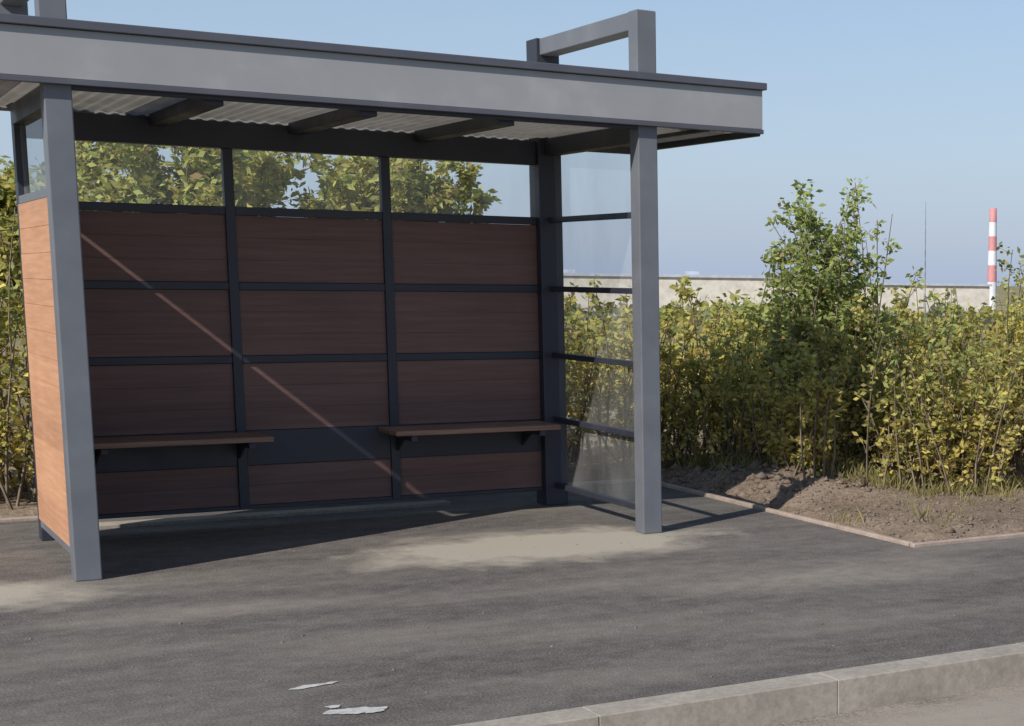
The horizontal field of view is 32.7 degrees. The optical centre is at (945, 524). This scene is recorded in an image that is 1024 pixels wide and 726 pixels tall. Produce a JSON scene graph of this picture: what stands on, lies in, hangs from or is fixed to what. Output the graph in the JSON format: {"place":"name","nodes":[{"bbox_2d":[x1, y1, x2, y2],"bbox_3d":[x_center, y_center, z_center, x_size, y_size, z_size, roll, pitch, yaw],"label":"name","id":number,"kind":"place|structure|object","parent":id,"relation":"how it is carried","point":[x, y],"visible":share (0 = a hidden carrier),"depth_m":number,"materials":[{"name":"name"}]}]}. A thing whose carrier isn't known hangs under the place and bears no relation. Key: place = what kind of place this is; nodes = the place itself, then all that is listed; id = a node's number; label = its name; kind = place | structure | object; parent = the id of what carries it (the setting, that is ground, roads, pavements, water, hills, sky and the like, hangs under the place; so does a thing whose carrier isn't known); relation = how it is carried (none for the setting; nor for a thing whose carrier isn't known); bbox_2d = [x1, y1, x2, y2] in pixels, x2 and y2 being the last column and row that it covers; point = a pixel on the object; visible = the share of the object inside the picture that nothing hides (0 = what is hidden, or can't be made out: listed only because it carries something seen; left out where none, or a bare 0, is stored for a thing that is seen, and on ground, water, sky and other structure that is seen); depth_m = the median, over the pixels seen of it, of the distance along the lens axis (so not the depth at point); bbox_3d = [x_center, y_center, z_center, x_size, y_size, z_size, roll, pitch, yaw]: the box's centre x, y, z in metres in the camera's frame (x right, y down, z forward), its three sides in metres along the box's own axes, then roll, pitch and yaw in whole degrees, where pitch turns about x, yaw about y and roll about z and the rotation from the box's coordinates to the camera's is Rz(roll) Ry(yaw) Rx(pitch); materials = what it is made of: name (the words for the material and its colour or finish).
{"place":"outdoors","nodes":[
{"label":"outdoors","id":0,"kind":"place"},
{"bbox_2d":[0,482,1023,725],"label":"pavement","id":1,"kind":"structure","parent":0,"point":[895,608],"depth_m":7.74,"materials":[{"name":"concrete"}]},
{"bbox_2d":[99,500,451,528],"bbox_3d":[-4.382,-0.019,10.664,2.340,0.122,0.150,-5,10,-35],"label":"concrete footing","id":2,"kind":"object","parent":1,"relation":"on","point":[222,517],"visible":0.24,"depth_m":10.61,"materials":[{"name":"grey concrete"}]},
{"bbox_2d":[288,681,387,713],"bbox_3d":[-2.245,0.641,6.071,0.236,0.002,0.549,-5,10,-35],"label":"lime stain","id":3,"kind":"object","parent":1,"relation":"on","point":[357,710],"visible":1,"depth_m":5.92,"materials":[{"name":"white paint"}]},
{"bbox_2d":[0,0,766,581],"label":"bus shelter","id":4,"kind":"object","parent":1,"relation":"on","point":[320,346],"visible":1,"depth_m":9.97,"materials":[{"name":"paint"}]},
{"bbox_2d":[94,432,273,465],"bbox_3d":[-4.581,-0.436,9.761,1.040,0.165,0.391,-5,10,-35],"label":"bench","id":5,"kind":"object","parent":4,"relation":"attached to","point":[242,440],"visible":0.78,"depth_m":9.69,"materials":[{"name":"brown wood"}]},
{"bbox_2d":[378,421,560,450],"bbox_3d":[-3.117,-0.569,10.792,1.090,0.165,0.391,-5,10,-35],"label":"bench","id":6,"kind":"object","parent":4,"relation":"attached to","point":[526,429],"visible":1,"depth_m":10.68,"materials":[{"name":"brown wood"}]},
{"bbox_2d":[0,286,1023,542],"bbox_3d":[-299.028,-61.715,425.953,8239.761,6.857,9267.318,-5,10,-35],"label":"ground","id":7,"kind":"structure","parent":0,"point":[584,470],"depth_m":11.55,"materials":[{"name":"soil"}]},
{"bbox_2d":[0,155,93,380],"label":"tree","id":8,"kind":"object","parent":7,"relation":"on","point":[8,205],"visible":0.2,"depth_m":22.39,"materials":[{"name":"green plant"}]},
{"bbox_2d":[75,141,333,216],"bbox_3d":[-9.719,-3.628,21.523,3.511,3.723,3.388,-5,10,-35],"label":"tree","id":9,"kind":"object","parent":7,"relation":"on","point":[263,178],"visible":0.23,"depth_m":21.01,"materials":[{"name":"green plant"}]},
{"bbox_2d":[0,185,731,509],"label":"shrubs behind shelter","id":10,"kind":"object","parent":7,"relation":"on","point":[586,400],"visible":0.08,"depth_m":13.05,"materials":[{"name":"green plant"}]},
{"bbox_2d":[288,155,501,223],"bbox_3d":[-7.434,-3.601,22.200,2.787,3.574,2.574,-1,9,-11],"label":"tree","id":11,"kind":"object","parent":7,"relation":"on","point":[350,183],"visible":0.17,"depth_m":21.80,"materials":[{"name":"green plant"}]},
{"bbox_2d":[0,478,1023,547],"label":"garden edging","id":12,"kind":"object","parent":7,"relation":"on","point":[807,519],"visible":0.16,"depth_m":10.41,"materials":[{"name":"concrete"}]},
{"bbox_2d":[24,298,1023,325],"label":"distant treeline","id":13,"kind":"object","parent":7,"relation":"on","point":[617,312],"visible":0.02,"depth_m":278.52,"materials":[{"name":"green plant"}]},
{"bbox_2d":[564,276,808,315],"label":"hall","id":14,"kind":"structure","parent":7,"relation":"on","point":[713,288],"depth_m":346.28,"materials":[{"name":"beige concrete"}]},
{"bbox_2d":[563,273,805,277],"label":"hall roof","id":15,"kind":"structure","parent":14,"relation":"on","point":[666,275],"depth_m":344.96,"materials":[{"name":"grey metal"}]},
{"bbox_2d":[563,269,574,272],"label":"roof unit","id":16,"kind":"structure","parent":15,"relation":"on","point":[568,271],"depth_m":342.22,"materials":[{"name":"white metal"}]},
{"bbox_2d":[685,271,698,274],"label":"roof unit","id":17,"kind":"structure","parent":15,"relation":"on","point":[692,272],"depth_m":350.50,"materials":[{"name":"white metal"}]},
{"bbox_2d":[453,642,1023,725],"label":"kerb","id":18,"kind":"structure","parent":7,"relation":"on","point":[787,699],"depth_m":6.39,"materials":[{"name":"concrete"}]},
{"bbox_2d":[564,289,1022,405],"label":"distant shrubs","id":19,"kind":"object","parent":7,"relation":"on","point":[580,326],"visible":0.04,"depth_m":24.48,"materials":[{"name":"green plant"}]},
{"bbox_2d":[610,451,1023,541],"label":"soil clods","id":20,"kind":"object","parent":7,"relation":"on","point":[757,476],"visible":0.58,"depth_m":11.74,"materials":[{"name":"brown soil"}]},
{"bbox_2d":[630,241,1023,495],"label":"roadside shrubs","id":21,"kind":"object","parent":7,"relation":"on","point":[944,410],"visible":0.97,"depth_m":12.49,"materials":[{"name":"green plant"}]},
{"bbox_2d":[735,177,924,462],"bbox_3d":[-0.986,-1.700,13.733,1.684,2.449,1.381,0,8,-7],"label":"tall shrub","id":22,"kind":"object","parent":7,"relation":"on","point":[834,291],"visible":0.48,"depth_m":13.53,"materials":[{"name":"green plant"}]},
{"bbox_2d":[661,447,1023,529],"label":"dry grass","id":23,"kind":"structure","parent":7,"relation":"on","point":[860,467],"depth_m":12.04,"materials":[{"name":"beige plant"}]},
{"bbox_2d":[847,285,989,314],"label":"wall","id":24,"kind":"structure","parent":7,"relation":"on","point":[974,296],"depth_m":366.42,"materials":[{"name":"beige concrete"}]},
{"bbox_2d":[845,283,991,285],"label":"wing roof","id":25,"kind":"structure","parent":24,"relation":"on","point":[934,284],"depth_m":365.51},
{"bbox_2d":[923,202,925,313],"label":"radio mast","id":26,"kind":"object","parent":7,"relation":"on","point":[924,305],"visible":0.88,"depth_m":296.30,"materials":[{"name":"grey metal"}]},
{"bbox_2d":[987,208,996,312],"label":"striped chimney","id":27,"kind":"object","parent":7,"relation":"on","point":[992,264],"visible":0.94,"depth_m":413.56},
{"bbox_2d":[0,0,1023,285],"label":"sky","id":28,"kind":"structure","parent":0,"point":[922,100],"materials":[{"name":"blue"}]},
{"bbox_2d":[765,683,1023,725],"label":"road","id":29,"kind":"structure","parent":0,"point":[1001,706],"depth_m":6.48,"materials":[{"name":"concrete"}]}
]}

